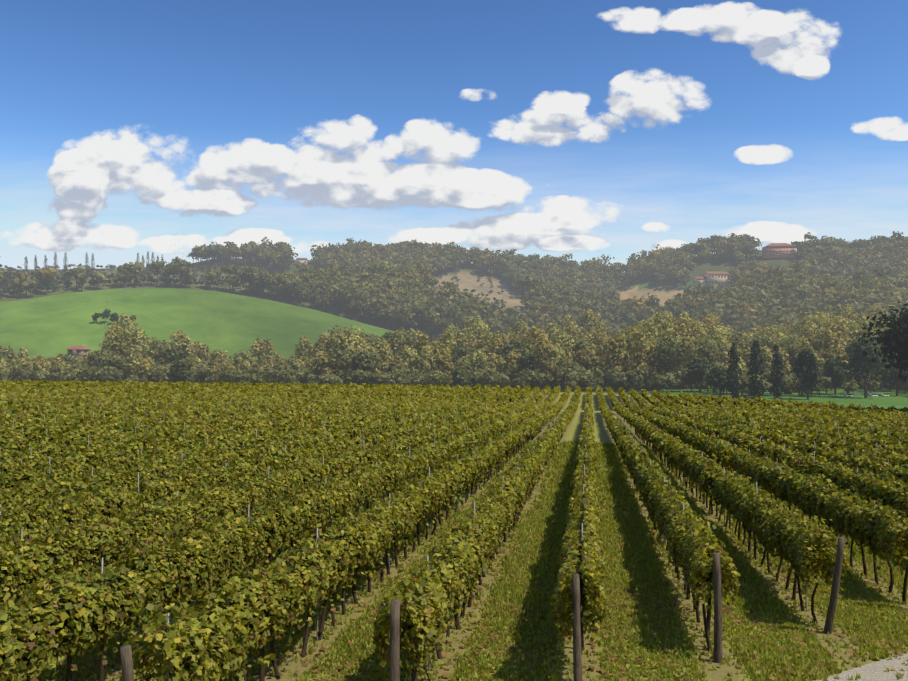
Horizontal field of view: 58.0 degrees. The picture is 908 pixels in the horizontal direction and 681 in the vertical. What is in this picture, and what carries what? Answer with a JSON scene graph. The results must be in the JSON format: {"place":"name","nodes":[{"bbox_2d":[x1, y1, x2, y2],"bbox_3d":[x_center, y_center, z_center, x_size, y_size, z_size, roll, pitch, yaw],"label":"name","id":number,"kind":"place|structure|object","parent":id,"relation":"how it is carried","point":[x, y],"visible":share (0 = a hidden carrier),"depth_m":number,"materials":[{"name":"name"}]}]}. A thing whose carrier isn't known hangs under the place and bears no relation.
{"place":"outdoors","nodes":[
{"label":"outdoors","id":0,"kind":"place"},
{"bbox_2d":[0,231,907,341],"bbox_3d":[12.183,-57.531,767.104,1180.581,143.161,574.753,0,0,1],"label":"forest hills","id":1,"kind":"structure","parent":0,"point":[878,266],"depth_m":688.32,"materials":[{"name":"green plant"}]},
{"bbox_2d":[0,250,907,680],"bbox_3d":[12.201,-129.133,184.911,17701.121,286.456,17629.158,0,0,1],"label":"terrain","id":2,"kind":"structure","parent":0,"point":[60,320],"depth_m":451.24,"materials":[{"name":"green plant"}]},
{"bbox_2d":[66,345,91,357],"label":"farmhouse","id":3,"kind":"object","parent":2,"relation":"on","point":[81,351],"visible":0.77,"depth_m":398.55,"materials":[{"name":"brick"}]},
{"bbox_2d":[91,309,136,323],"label":"trees","id":4,"kind":"object","parent":2,"relation":"on","point":[106,313],"depth_m":448.73,"materials":[{"name":"green plant"}]},
{"bbox_2d":[105,277,167,302],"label":"power poles","id":5,"kind":"object","parent":2,"relation":"on","point":[142,286],"depth_m":514.06,"materials":[{"name":"grey"}]},
{"bbox_2d":[0,262,287,296],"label":"trees","id":6,"kind":"object","parent":2,"relation":"on","point":[8,274],"depth_m":697.53,"materials":[{"name":"green plant"}]},
{"bbox_2d":[296,258,307,265],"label":"house skyline","id":7,"kind":"structure","parent":2,"relation":"on","point":[300,261],"depth_m":997.81,"materials":[{"name":"paint"}]},
{"bbox_2d":[24,251,785,400],"bbox_3d":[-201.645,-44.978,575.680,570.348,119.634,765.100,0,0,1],"label":"cypress","id":8,"kind":"object","parent":2,"relation":"on","point":[754,353],"depth_m":191.04,"materials":[{"name":"green plant"}]},
{"bbox_2d":[0,304,888,389],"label":"poplar tree","id":9,"kind":"object","parent":2,"relation":"on","point":[620,345],"depth_m":266.78,"materials":[{"name":"green plant"}]},
{"bbox_2d":[0,380,899,680],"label":"wooden end posts","id":10,"kind":"object","parent":2,"relation":"on","point":[394,650],"visible":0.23,"depth_m":13.99,"materials":[{"name":"brown wood"}]},
{"bbox_2d":[7,316,897,388],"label":"broadleaf tree","id":11,"kind":"object","parent":2,"relation":"on","point":[364,358],"depth_m":246.61,"materials":[{"name":"green plant"}]},
{"bbox_2d":[0,389,905,679],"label":"vineyard stakes","id":12,"kind":"object","parent":2,"relation":"in","point":[430,515],"visible":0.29,"depth_m":33.42,"materials":[{"name":"brown wood"}]},
{"bbox_2d":[0,379,907,680],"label":"vineyard leaves","id":13,"kind":"object","parent":2,"relation":"on","point":[796,541],"visible":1,"depth_m":25.19,"materials":[{"name":"green plant"}]},
{"bbox_2d":[0,440,907,680],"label":"vineyard grass tufts","id":14,"kind":"object","parent":2,"relation":"on","point":[561,467],"visible":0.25,"depth_m":19.00,"materials":[{"name":"green plant"}]},
{"bbox_2d":[0,382,907,668],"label":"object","id":15,"kind":"object","parent":2,"relation":"on","point":[184,664],"visible":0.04,"depth_m":22.90,"materials":[{"name":"green"}]},
{"bbox_2d":[0,364,907,396],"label":"undergrowth","id":16,"kind":"object","parent":2,"relation":"on","point":[678,377],"depth_m":230.73,"materials":[{"name":"green plant"}]},
{"bbox_2d":[24,448,907,680],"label":"vineyard fallen leaves","id":17,"kind":"object","parent":2,"relation":"on","point":[446,674],"visible":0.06,"depth_m":17.38,"materials":[{"name":"green plant"}]},
{"bbox_2d":[26,425,907,680],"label":"grapevine trunks","id":18,"kind":"object","parent":2,"relation":"on","point":[707,621],"visible":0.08,"depth_m":21.30,"materials":[{"name":"brown wood"}]},
{"bbox_2d":[435,273,527,306],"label":"slope shrubs","id":19,"kind":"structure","parent":2,"relation":"on","point":[474,290],"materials":[{"name":"green plant"}]},
{"bbox_2d":[190,236,907,268],"bbox_3d":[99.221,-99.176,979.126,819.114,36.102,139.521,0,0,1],"label":"umbrella pines","id":20,"kind":"object","parent":2,"relation":"on","point":[216,252],"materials":[{"name":"green plant"}]},
{"bbox_2d":[686,355,713,391],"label":"tree","id":21,"kind":"object","parent":2,"relation":"on","point":[700,364],"depth_m":222.07,"materials":[{"name":"green plant"}]},
{"bbox_2d":[692,271,733,286],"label":"farmhouse","id":22,"kind":"object","parent":2,"relation":"on","point":[707,278],"visible":0.96,"depth_m":878.85,"materials":[{"name":"paint"}]},
{"bbox_2d":[704,365,732,396],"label":"tree","id":23,"kind":"object","parent":2,"relation":"on","point":[714,379],"depth_m":202.63,"materials":[{"name":"green plant"}]},
{"bbox_2d":[762,243,795,258],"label":"hilltop villa","id":24,"kind":"structure","parent":2,"relation":"on","point":[779,250],"depth_m":930.87,"materials":[{"name":"paint"}]},
{"bbox_2d":[792,348,822,399],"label":"tree","id":25,"kind":"object","parent":2,"relation":"on","point":[806,363],"depth_m":193.89,"materials":[{"name":"green plant"}]},
{"bbox_2d":[823,356,847,394],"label":"tree","id":26,"kind":"object","parent":2,"relation":"on","point":[833,367],"depth_m":211.57,"materials":[{"name":"green plant"}]},
{"bbox_2d":[829,394,890,396],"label":"lawn pool and loungers","id":27,"kind":"structure","parent":2,"relation":"on","point":[850,395],"depth_m":204.34,"materials":[{"name":"white"}]},
{"bbox_2d":[816,653,907,680],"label":"gravel track","id":28,"kind":"structure","parent":2,"relation":"on","point":[875,671],"depth_m":15.31,"materials":[{"name":"beige gravel"}]},
{"bbox_2d":[841,334,889,397],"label":"tree","id":29,"kind":"object","parent":2,"relation":"on","point":[858,374],"depth_m":199.84,"materials":[{"name":"green plant"}]},
{"bbox_2d":[857,300,907,381],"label":"tree","id":30,"kind":"object","parent":2,"relation":"on","point":[894,338],"visible":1,"depth_m":126.10,"materials":[{"name":"green plant"}]},
{"bbox_2d":[880,355,907,395],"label":"tree","id":31,"kind":"object","parent":2,"relation":"on","point":[892,371],"depth_m":207.31,"materials":[{"name":"green plant"}]},
{"bbox_2d":[0,0,907,271],"label":"sky","id":32,"kind":"structure","parent":0,"point":[585,129],"materials":[{"name":"blue"}]}
]}

